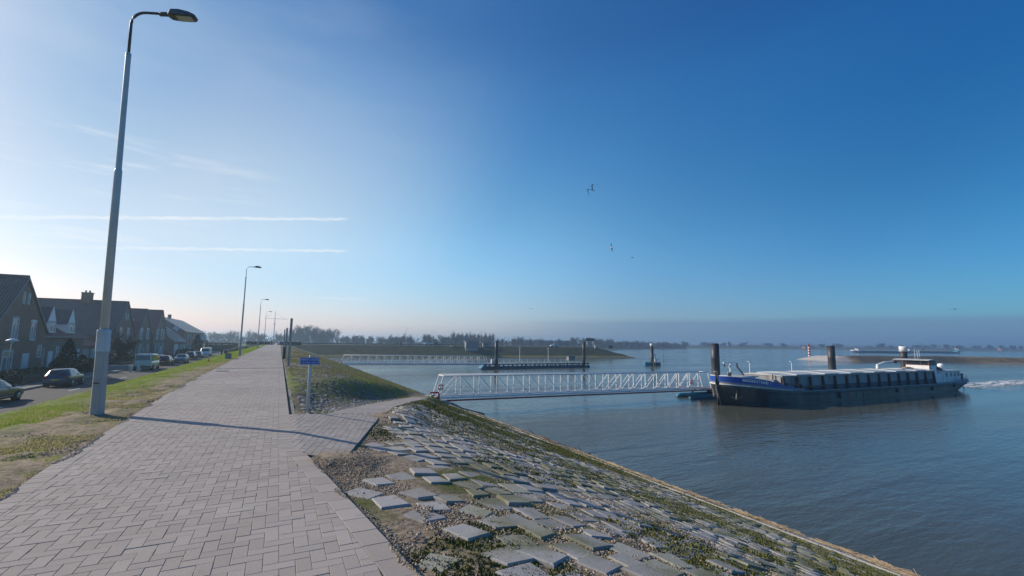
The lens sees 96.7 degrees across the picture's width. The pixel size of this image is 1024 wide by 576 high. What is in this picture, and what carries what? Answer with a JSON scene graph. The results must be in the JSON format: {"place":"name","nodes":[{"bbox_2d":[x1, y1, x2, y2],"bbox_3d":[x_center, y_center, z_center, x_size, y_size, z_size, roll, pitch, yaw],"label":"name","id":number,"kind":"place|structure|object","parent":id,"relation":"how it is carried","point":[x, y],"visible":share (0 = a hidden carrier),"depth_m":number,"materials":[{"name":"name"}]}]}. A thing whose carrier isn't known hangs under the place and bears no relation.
{"place":"outdoors","nodes":[
{"label":"outdoors","id":0,"kind":"place"},
{"bbox_2d":[0,347,244,413],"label":"street","id":1,"kind":"structure","parent":0,"point":[34,396],"depth_m":35.46,"materials":[{"name":"grey asphalt"}]},
{"bbox_2d":[0,379,23,400],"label":"parked car","id":2,"kind":"object","parent":1,"relation":"on","point":[12,392],"visible":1,"depth_m":28.29,"materials":[{"name":"grey paint"}]},
{"bbox_2d":[42,368,84,386],"bbox_3d":[-37.659,7.507,38.352,1.980,1.505,3.962,4,-8,-28],"label":"parked car","id":3,"kind":"object","parent":1,"relation":"on","point":[69,377],"visible":0.98,"depth_m":37.00,"materials":[{"name":"blue paint"}]},
{"bbox_2d":[23,351,220,389],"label":"kerb","id":4,"kind":"structure","parent":1,"relation":"on","point":[28,388],"depth_m":45.27,"materials":[{"name":"concrete"}]},
{"bbox_2d":[133,354,160,369],"bbox_3d":[-47.870,9.659,59.749,2.270,2.105,4.951,4,-8,-27],"label":"minibus","id":5,"kind":"object","parent":1,"relation":"on","point":[148,361],"visible":0.96,"depth_m":57.82,"materials":[{"name":"grey paint"}]},
{"bbox_2d":[136,355,149,359],"bbox_3d":[-46.769,8.851,57.680,1.451,0.585,0.037,4,-8,-27],"label":"rear window","id":6,"kind":"structure","parent":5,"relation":"in","point":[146,357],"depth_m":57.71,"materials":[{"name":"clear glass"}]},
{"bbox_2d":[159,355,173,365],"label":"parked car","id":7,"kind":"object","parent":1,"relation":"on","point":[167,359],"visible":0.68,"depth_m":68.04,"materials":[{"name":"grey paint"}]},
{"bbox_2d":[174,354,188,362],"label":"parked car","id":8,"kind":"object","parent":1,"relation":"on","point":[184,358],"visible":0.9,"depth_m":76.44,"materials":[{"name":"grey paint"}]},
{"bbox_2d":[185,352,196,358],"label":"parked car","id":9,"kind":"object","parent":1,"relation":"on","point":[193,355],"visible":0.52,"depth_m":90.19,"materials":[{"name":"grey paint"}]},
{"bbox_2d":[194,351,203,357],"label":"parked car","id":10,"kind":"object","parent":1,"relation":"on","point":[200,354],"visible":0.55,"depth_m":97.38,"materials":[{"name":"grey paint"}]},
{"bbox_2d":[201,348,211,355],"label":"delivery van","id":11,"kind":"object","parent":1,"relation":"on","point":[206,351],"visible":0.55,"depth_m":107.42,"materials":[{"name":"white paint"}]},
{"bbox_2d":[15,347,235,387],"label":"pavement","id":12,"kind":"structure","parent":0,"point":[31,384],"depth_m":38.51,"materials":[{"name":"brick"}]},
{"bbox_2d":[0,366,56,384],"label":"garden hedge","id":13,"kind":"object","parent":12,"relation":"on","point":[11,377],"visible":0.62,"depth_m":38.25,"materials":[{"name":"green plant"}]},
{"bbox_2d":[21,371,48,384],"bbox_3d":[-42.184,8.007,41.284,0.068,0.850,9.000,4,-8,-27],"label":"picket fence","id":14,"kind":"object","parent":12,"relation":"on","point":[33,375],"visible":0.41,"depth_m":38.90,"materials":[{"name":"brown wood"}]},
{"bbox_2d":[108,364,132,370],"bbox_3d":[-49.383,10.057,57.352,2.200,0.700,2.600,4,-8,-27],"label":"planter","id":15,"kind":"object","parent":12,"relation":"on","point":[125,367],"visible":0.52,"depth_m":56.38,"materials":[{"name":"concrete"}]},
{"bbox_2d":[110,330,140,364],"bbox_3d":[-49.408,8.036,57.705,3.377,5.703,3.970,4,-8,-27],"label":"bare tree","id":16,"kind":"object","parent":15,"relation":"in","point":[121,349],"visible":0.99,"depth_m":57.26,"materials":[{"name":"brown plant"}]},
{"bbox_2d":[119,360,133,364],"bbox_3d":[-52.941,10.512,63.157,0.068,0.850,10.000,4,-8,-27],"label":"picket fence","id":17,"kind":"object","parent":12,"relation":"on","point":[128,362],"visible":0.35,"depth_m":61.80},
{"bbox_2d":[0,343,419,575],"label":"path","id":18,"kind":"structure","parent":0,"point":[214,473],"depth_m":4.47,"materials":[{"name":"grey brick"}]},
{"bbox_2d":[225,349,231,358],"bbox_3d":[-24.240,5.656,38.885,0.558,0.900,1.900,5,-8,-31],"label":"park bench","id":19,"kind":"object","parent":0,"point":[228,356],"visible":0.93,"depth_m":38.19,"materials":[{"name":"concrete"}]},
{"bbox_2d":[267,310,283,344],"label":"signal mast","id":20,"kind":"object","parent":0,"point":[274,325],"visible":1,"depth_m":151.96,"materials":[{"name":"white metal"}]},
{"bbox_2d":[289,397,425,456],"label":"side path","id":21,"kind":"structure","parent":0,"point":[344,431],"depth_m":8.77,"materials":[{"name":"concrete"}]},
{"bbox_2d":[248,345,634,357],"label":"harbour dam","id":22,"kind":"structure","parent":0,"point":[462,352],"depth_m":211.30,"materials":[{"name":"grey stone"}]},
{"bbox_2d":[301,343,458,345],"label":"crash barrier","id":23,"kind":"object","parent":22,"relation":"on","point":[387,344],"visible":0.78,"depth_m":211.69,"materials":[{"name":"black metal"}]},
{"bbox_2d":[464,342,477,350],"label":"pump house","id":24,"kind":"structure","parent":22,"relation":"on","point":[470,346],"depth_m":214.94,"materials":[{"name":"concrete"}]},
{"bbox_2d":[482,343,489,346],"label":"shelter","id":25,"kind":"object","parent":22,"relation":"on","point":[485,344],"visible":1,"depth_m":221.09,"materials":[{"name":"grey paint"}]},
{"bbox_2d":[0,343,919,575],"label":"dike embankment","id":26,"kind":"structure","parent":0,"point":[431,486],"depth_m":6.78,"materials":[{"name":"soil"}]},
{"bbox_2d":[89,9,197,414],"bbox_3d":[-8.189,-1.728,10.202,1.471,9.783,0.275,0,-7,-9],"label":"street lamp","id":27,"kind":"object","parent":26,"relation":"on","point":[100,371],"visible":0.98,"depth_m":9.96,"materials":[{"name":"metal"}]},
{"bbox_2d":[221,345,247,353],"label":"guard rail","id":28,"kind":"object","parent":26,"relation":"on","point":[236,348],"visible":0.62,"depth_m":69.83,"materials":[{"name":"grey metal"}]},
{"bbox_2d":[238,266,261,355],"bbox_3d":[-27.176,2.520,47.224,1.471,9.783,0.275,3,-7,-19],"label":"street lamp","id":29,"kind":"object","parent":26,"relation":"on","point":[240,344],"visible":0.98,"depth_m":46.92,"materials":[{"name":"metal"}]},
{"bbox_2d":[246,341,274,344],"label":"clipped hedge","id":30,"kind":"object","parent":26,"relation":"on","point":[255,343],"visible":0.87,"depth_m":152.70,"materials":[{"name":"green plant"}]},
{"bbox_2d":[257,299,268,348],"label":"street lamp","id":31,"kind":"object","parent":26,"relation":"on","point":[259,324],"visible":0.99,"depth_m":85.50,"materials":[{"name":"metal"}]},
{"bbox_2d":[285,328,287,357],"bbox_3d":[-20.773,5.267,41.837,0.340,3.172,0.340,1,-7,-7],"label":"flood post","id":32,"kind":"object","parent":26,"relation":"on","point":[286,340],"visible":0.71,"depth_m":41.87,"materials":[{"name":"grey metal"}]},
{"bbox_2d":[285,318,292,365],"bbox_3d":[-14.339,3.696,29.388,0.340,3.472,0.340,1,-7,-7],"label":"flood post","id":33,"kind":"object","parent":26,"relation":"on","point":[290,340],"visible":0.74,"depth_m":29.39,"materials":[{"name":"grey metal"}]},
{"bbox_2d":[277,342,300,345],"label":"clipped hedge","id":34,"kind":"object","parent":26,"relation":"on","point":[292,343],"visible":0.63,"depth_m":155.54,"materials":[{"name":"green plant"}]},
{"bbox_2d":[300,355,318,412],"bbox_3d":[-4.713,2.325,10.539,0.430,1.515,0.104,1,-7,-5],"label":"sign","id":35,"kind":"object","parent":26,"relation":"on","point":[310,360],"visible":1,"depth_m":10.56,"materials":[{"name":"metal"}]},
{"bbox_2d":[338,355,487,364],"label":"gangway","id":36,"kind":"object","parent":26,"relation":"on","point":[424,363],"visible":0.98,"depth_m":111.29,"materials":[{"name":"white paint"}]},
{"bbox_2d":[425,395,484,414],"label":"landing slab","id":37,"kind":"structure","parent":26,"relation":"on","point":[451,403],"depth_m":43.57,"materials":[{"name":"concrete"}]},
{"bbox_2d":[430,371,711,400],"bbox_3d":[9.173,11.153,53.027,39.002,2.525,1.760,5,-8,-27],"label":"gangway","id":38,"kind":"object","parent":37,"relation":"on","point":[581,392],"visible":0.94,"depth_m":51.26,"materials":[{"name":"white paint"}]},
{"bbox_2d":[526,429,560,443],"bbox_3d":[2.239,10.125,31.043,0.625,0.392,4.198,5,-8,-30],"label":"driftwood branch","id":39,"kind":"object","parent":26,"relation":"on","point":[546,438],"visible":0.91,"depth_m":30.75,"materials":[{"name":"wood"}]},
{"bbox_2d":[0,0,1023,348],"label":"sky","id":40,"kind":"structure","parent":0,"point":[829,172],"materials":[{"name":"blue"}]},
{"bbox_2d":[203,340,1023,351],"bbox_3d":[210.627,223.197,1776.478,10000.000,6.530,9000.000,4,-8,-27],"label":"ground","id":41,"kind":"structure","parent":0,"point":[698,347],"depth_m":937.99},
{"bbox_2d":[0,274,48,372],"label":"brick house","id":42,"kind":"structure","parent":41,"relation":"on","point":[22,320],"depth_m":47.30,"materials":[{"name":"brick"}]},
{"bbox_2d":[0,349,13,371],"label":"window","id":43,"kind":"structure","parent":42,"relation":"in","point":[5,352],"depth_m":45.07,"materials":[{"name":"glass"}]},
{"bbox_2d":[10,316,19,338],"bbox_3d":[-50.481,4.074,46.212,0.091,2.411,1.543,4,-8,-27],"label":"window","id":44,"kind":"structure","parent":42,"relation":"in","point":[15,319],"depth_m":46.17,"materials":[{"name":"glass"}]},
{"bbox_2d":[22,291,26,304],"bbox_3d":[-50.882,1.051,47.514,0.183,1.366,0.629,4,-8,-27],"label":"window","id":45,"kind":"structure","parent":42,"relation":"in","point":[24,293],"depth_m":47.42,"materials":[{"name":"white glass"}]},
{"bbox_2d":[20,353,28,368],"bbox_3d":[-51.853,8.240,48.389,0.126,2.571,1.326,4,-8,-27],"label":"door","id":46,"kind":"structure","parent":42,"relation":"in","point":[25,356],"depth_m":48.39,"materials":[{"name":"wood"}]},
{"bbox_2d":[26,292,30,304],"bbox_3d":[-51.348,1.156,48.424,0.183,1.366,0.629,4,-8,-27],"label":"window","id":47,"kind":"structure","parent":42,"relation":"in","point":[29,294],"depth_m":48.28,"materials":[{"name":"white glass"}]},
{"bbox_2d":[28,320,36,340],"bbox_3d":[-52.215,4.631,49.648,0.183,2.280,1.371,4,-8,-27],"label":"window","id":48,"kind":"structure","parent":42,"relation":"in","point":[33,326],"depth_m":49.58,"materials":[{"name":"glass"}]},
{"bbox_2d":[36,344,41,357],"bbox_3d":[-53.174,7.109,51.197,0.183,1.537,1.143,4,-8,-27],"label":"window","id":49,"kind":"structure","parent":42,"relation":"in","point":[39,346],"depth_m":51.18,"materials":[{"name":"glass"}]},
{"bbox_2d":[48,356,68,367],"bbox_3d":[-47.431,8.191,47.645,1.765,2.133,1.762,4,-8,-27],"label":"round shrub","id":50,"kind":"object","parent":41,"relation":"on","point":[56,361],"visible":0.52,"depth_m":47.46,"materials":[{"name":"green plant"}]},
{"bbox_2d":[40,306,87,367],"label":"brick house","id":51,"kind":"structure","parent":41,"relation":"on","point":[60,323],"depth_m":59.40,"materials":[{"name":"tile"}]},
{"bbox_2d":[46,351,52,366],"bbox_3d":[-57.637,9.170,56.678,0.126,2.571,1.269,4,-8,-27],"label":"door","id":52,"kind":"structure","parent":51,"relation":"in","point":[50,353],"depth_m":56.60,"materials":[{"name":"wood"}]},
{"bbox_2d":[54,346,58,359],"bbox_3d":[-58.529,8.565,58.484,0.091,2.240,0.914,4,-8,-27],"label":"window","id":53,"kind":"structure","parent":51,"relation":"in","point":[57,347],"depth_m":58.51,"materials":[{"name":"glass"}]},
{"bbox_2d":[59,338,78,360],"bbox_3d":[-49.028,7.510,50.263,1.789,4.074,1.704,4,-8,-27],"label":"conifer","id":54,"kind":"object","parent":41,"relation":"on","point":[68,347],"visible":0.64,"depth_m":50.14,"materials":[{"name":"green plant"}]},
{"bbox_2d":[58,358,109,371],"bbox_3d":[-49.392,8.983,52.659,1.492,1.730,13.131,4,-8,-27],"label":"garden hedge","id":55,"kind":"object","parent":41,"relation":"on","point":[81,365],"visible":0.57,"depth_m":50.87,"materials":[{"name":"green plant"}]},
{"bbox_2d":[78,354,90,361],"bbox_3d":[-50.474,8.846,53.397,1.593,2.136,1.770,1,-7,-2],"label":"round shrub","id":56,"kind":"object","parent":41,"relation":"on","point":[82,356],"visible":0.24,"depth_m":53.36,"materials":[{"name":"green plant"}]},
{"bbox_2d":[38,290,135,357],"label":"brick house","id":57,"kind":"structure","parent":41,"relation":"on","point":[86,307],"depth_m":76.77,"materials":[{"name":"brick"}]},
{"bbox_2d":[83,339,95,358],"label":"shed","id":58,"kind":"structure","parent":41,"relation":"on","point":[88,349],"depth_m":69.54,"materials":[{"name":"brick"}]},
{"bbox_2d":[108,352,131,364],"bbox_3d":[-54.764,9.942,62.771,1.596,2.110,11.254,4,-8,-27],"label":"garden hedge","id":59,"kind":"object","parent":41,"relation":"on","point":[115,360],"visible":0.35,"depth_m":61.91,"materials":[{"name":"green plant"}]},
{"bbox_2d":[131,308,152,354],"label":"brick house","id":60,"kind":"structure","parent":41,"relation":"on","point":[142,323],"depth_m":91.83,"materials":[{"name":"brown brick"}]},
{"bbox_2d":[139,327,142,339],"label":"window","id":61,"kind":"structure","parent":60,"relation":"in","point":[141,330],"depth_m":90.41,"materials":[{"name":"glass"}]},
{"bbox_2d":[130,353,159,363],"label":"garden hedge","id":62,"kind":"object","parent":41,"relation":"on","point":[132,357],"visible":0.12,"depth_m":69.93,"materials":[{"name":"green plant"}]},
{"bbox_2d":[148,309,166,354],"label":"brick house","id":63,"kind":"structure","parent":41,"relation":"on","point":[158,327],"depth_m":103.88,"materials":[{"name":"brown brick"}]},
{"bbox_2d":[164,326,187,354],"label":"brick house","id":64,"kind":"structure","parent":41,"relation":"on","point":[172,346],"depth_m":117.46,"materials":[{"name":"brick"}]},
{"bbox_2d":[175,348,194,355],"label":"garden hedge","id":65,"kind":"object","parent":41,"relation":"on","point":[183,351],"visible":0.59,"depth_m":100.06,"materials":[{"name":"green plant"}]},
{"bbox_2d":[165,314,207,349],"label":"brick house","id":66,"kind":"structure","parent":41,"relation":"on","point":[187,332],"depth_m":143.40,"materials":[{"name":"tile"}]},
{"bbox_2d":[191,334,202,350],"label":"conifer","id":67,"kind":"object","parent":41,"relation":"on","point":[197,340],"visible":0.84,"depth_m":116.10,"materials":[{"name":"green plant"}]},
{"bbox_2d":[207,332,218,341],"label":"bare tree","id":68,"kind":"object","parent":41,"relation":"on","point":[214,335],"visible":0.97,"depth_m":413.42,"materials":[{"name":"grey plant"}]},
{"bbox_2d":[204,342,238,350],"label":"garden hedge","id":69,"kind":"object","parent":41,"relation":"on","point":[216,347],"visible":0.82,"depth_m":156.71,"materials":[{"name":"green plant"}]},
{"bbox_2d":[226,330,240,341],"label":"bare tree","id":70,"kind":"object","parent":41,"relation":"on","point":[233,335],"visible":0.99,"depth_m":413.18,"materials":[{"name":"grey plant"}]},
{"bbox_2d":[246,331,256,340],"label":"bare tree","id":71,"kind":"object","parent":41,"relation":"on","point":[249,335],"visible":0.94,"depth_m":413.66,"materials":[{"name":"grey plant"}]},
{"bbox_2d":[255,334,266,340],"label":"bare tree","id":72,"kind":"object","parent":41,"relation":"on","point":[260,337],"visible":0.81,"depth_m":412.25,"materials":[{"name":"grey plant"}]},
{"bbox_2d":[275,333,283,341],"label":"bare tree","id":73,"kind":"object","parent":41,"relation":"on","point":[279,337],"visible":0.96,"depth_m":413.45,"materials":[{"name":"grey plant"}]},
{"bbox_2d":[285,328,299,341],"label":"bare tree","id":74,"kind":"object","parent":41,"relation":"on","point":[293,333],"visible":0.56,"depth_m":413.34,"materials":[{"name":"grey plant"}]},
{"bbox_2d":[294,326,309,341],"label":"bare tree","id":75,"kind":"object","parent":41,"relation":"on","point":[298,332],"visible":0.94,"depth_m":412.06,"materials":[{"name":"grey plant"}]},
{"bbox_2d":[300,325,321,344],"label":"bare tree","id":76,"kind":"object","parent":41,"relation":"on","point":[311,327],"visible":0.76,"depth_m":413.97,"materials":[{"name":"grey plant"}]},
{"bbox_2d":[309,333,317,342],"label":"bare tree","id":77,"kind":"object","parent":41,"relation":"on","point":[312,338],"visible":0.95,"depth_m":412.00,"materials":[{"name":"grey plant"}]},
{"bbox_2d":[311,328,324,341],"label":"bare tree","id":78,"kind":"object","parent":41,"relation":"on","point":[315,332],"visible":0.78,"depth_m":413.51,"materials":[{"name":"grey plant"}]},
{"bbox_2d":[318,332,329,342],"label":"bare tree","id":79,"kind":"object","parent":41,"relation":"on","point":[325,340],"visible":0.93,"depth_m":412.40,"materials":[{"name":"grey plant"}]},
{"bbox_2d":[319,328,330,342],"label":"bare tree","id":80,"kind":"object","parent":41,"relation":"on","point":[327,332],"visible":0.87,"depth_m":412.16,"materials":[{"name":"grey plant"}]},
{"bbox_2d":[325,329,341,344],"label":"bare tree","id":81,"kind":"object","parent":41,"relation":"on","point":[331,334],"visible":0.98,"depth_m":413.85,"materials":[{"name":"grey plant"}]},
{"bbox_2d":[422,334,433,345],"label":"bare tree","id":82,"kind":"object","parent":41,"relation":"on","point":[428,339],"visible":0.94,"depth_m":418.19,"materials":[{"name":"grey plant"}]},
{"bbox_2d":[437,335,448,343],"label":"bare tree","id":83,"kind":"object","parent":41,"relation":"on","point":[443,339],"visible":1,"depth_m":430.38,"materials":[{"name":"grey plant"}]},
{"bbox_2d":[205,330,687,348],"bbox_3d":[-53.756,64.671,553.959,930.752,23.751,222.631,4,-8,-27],"label":"undergrowth","id":84,"kind":"object","parent":41,"relation":"on","point":[479,344],"visible":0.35,"depth_m":453.78,"materials":[{"name":"plant"}]},
{"bbox_2d":[212,333,682,348],"bbox_3d":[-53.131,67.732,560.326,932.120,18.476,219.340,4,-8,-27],"label":"wood","id":85,"kind":"object","parent":41,"relation":"on","point":[396,339],"visible":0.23,"depth_m":451.43,"materials":[{"name":"plant"}]},
{"bbox_2d":[454,334,464,344],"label":"bare tree","id":86,"kind":"object","parent":41,"relation":"on","point":[459,339],"visible":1,"depth_m":440.04,"materials":[{"name":"grey plant"}]},
{"bbox_2d":[470,334,480,341],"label":"bare tree","id":87,"kind":"object","parent":41,"relation":"on","point":[475,339],"visible":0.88,"depth_m":453.06,"materials":[{"name":"grey plant"}]},
{"bbox_2d":[484,337,491,343],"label":"bare tree","id":88,"kind":"object","parent":41,"relation":"on","point":[487,340],"visible":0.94,"depth_m":462.36,"materials":[{"name":"grey plant"}]},
{"bbox_2d":[517,336,525,345],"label":"bare tree","id":89,"kind":"object","parent":41,"relation":"on","point":[520,340],"visible":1,"depth_m":490.84,"materials":[{"name":"grey plant"}]},
{"bbox_2d":[570,337,578,345],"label":"bare tree","id":90,"kind":"object","parent":41,"relation":"on","point":[573,341],"visible":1,"depth_m":555.56,"materials":[{"name":"grey plant"}]},
{"bbox_2d":[802,345,814,348],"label":"farmhouse","id":91,"kind":"object","parent":41,"relation":"on","point":[806,346],"visible":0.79,"depth_m":970.06,"materials":[{"name":"brick"}]},
{"bbox_2d":[622,341,1023,350],"bbox_3d":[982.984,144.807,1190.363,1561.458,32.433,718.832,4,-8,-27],"label":"hedgerows","id":92,"kind":"object","parent":41,"relation":"on","point":[843,347],"visible":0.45,"depth_m":1164.64,"materials":[{"name":"plant"}]},
{"bbox_2d":[326,349,1023,575],"bbox_3d":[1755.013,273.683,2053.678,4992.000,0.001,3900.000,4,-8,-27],"label":"river water","id":93,"kind":"structure","parent":0,"point":[929,484],"depth_m":32.96,"materials":[{"name":"blue liquid"}]},
{"bbox_2d":[495,340,497,368],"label":"mooring pile","id":94,"kind":"object","parent":93,"relation":"in","point":[496,354],"visible":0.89,"depth_m":120.83,"materials":[{"name":"black metal"}]},
{"bbox_2d":[478,359,589,368],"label":"pontoon","id":95,"kind":"object","parent":93,"relation":"on","point":[530,366],"visible":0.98,"depth_m":126.18,"materials":[{"name":"grey paint"}]},
{"bbox_2d":[566,355,574,362],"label":"pump cabinet","id":96,"kind":"object","parent":95,"relation":"on","point":[570,358],"visible":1,"depth_m":132.93,"materials":[{"name":"grey metal"}]},
{"bbox_2d":[582,342,585,367],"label":"mooring pile","id":97,"kind":"object","parent":93,"relation":"in","point":[583,356],"visible":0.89,"depth_m":133.62,"materials":[{"name":"black metal"}]},
{"bbox_2d":[643,344,660,365],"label":"dolphin","id":98,"kind":"object","parent":93,"relation":"in","point":[653,362],"visible":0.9,"depth_m":149.78,"materials":[{"name":"black metal"}]},
{"bbox_2d":[676,389,715,398],"bbox_3d":[50.022,16.064,74.161,61.238,1.480,3.000,4,-8,-27],"label":"pontoon","id":99,"kind":"object","parent":93,"relation":"on","point":[699,395],"visible":0.09,"depth_m":61.16,"materials":[{"name":"metal"}]},
{"bbox_2d":[710,344,719,375],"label":"mooring pile","id":100,"kind":"object","parent":93,"relation":"in","point":[715,360],"visible":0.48,"depth_m":66.29,"materials":[{"name":"black metal"}]},
{"bbox_2d":[827,346,835,369],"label":"mooring pile","id":101,"kind":"object","parent":93,"relation":"in","point":[831,357],"visible":0.48,"depth_m":79.61,"materials":[{"name":"black metal"}]},
{"bbox_2d":[710,351,968,405],"bbox_3d":[51.076,12.729,67.177,60.945,7.500,6.600,4,-8,-27],"label":"river barge","id":102,"kind":"object","parent":93,"relation":"on","point":[778,388],"visible":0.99,"depth_m":59.69,"materials":[{"name":"grey paint"}]},
{"bbox_2d":[850,349,909,352],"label":"inland ship","id":103,"kind":"object","parent":93,"relation":"on","point":[858,351],"visible":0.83,"depth_m":513.70,"materials":[{"name":"blue paint"}]},
{"bbox_2d":[899,346,907,366],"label":"mooring pile","id":104,"kind":"object","parent":93,"relation":"in","point":[903,350],"visible":0.47,"depth_m":90.97,"materials":[{"name":"black metal"}]},
{"bbox_2d":[908,349,960,353],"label":"inland ship","id":105,"kind":"object","parent":93,"relation":"on","point":[953,352],"visible":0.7,"depth_m":552.37,"materials":[{"name":"grey metal"}]},
{"bbox_2d":[964,379,1023,386],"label":"wake foam","id":106,"kind":"object","parent":93,"relation":"on","point":[989,383],"visible":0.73,"depth_m":88.67,"materials":[{"name":"white"}]},
{"bbox_2d":[799,355,1023,363],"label":"island","id":107,"kind":"structure","parent":0,"point":[960,359],"depth_m":214.09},
{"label":"front gardens","id":108,"kind":"structure","parent":0,"visible":0},
{"bbox_2d":[5,339,18,370],"bbox_3d":[-43.149,6.289,39.066,0.840,3.860,0.819,4,-8,-27],"label":"street lantern","id":109,"kind":"object","parent":108,"relation":"on","point":[11,341],"visible":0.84,"depth_m":39.11,"materials":[{"name":"grey paint"}]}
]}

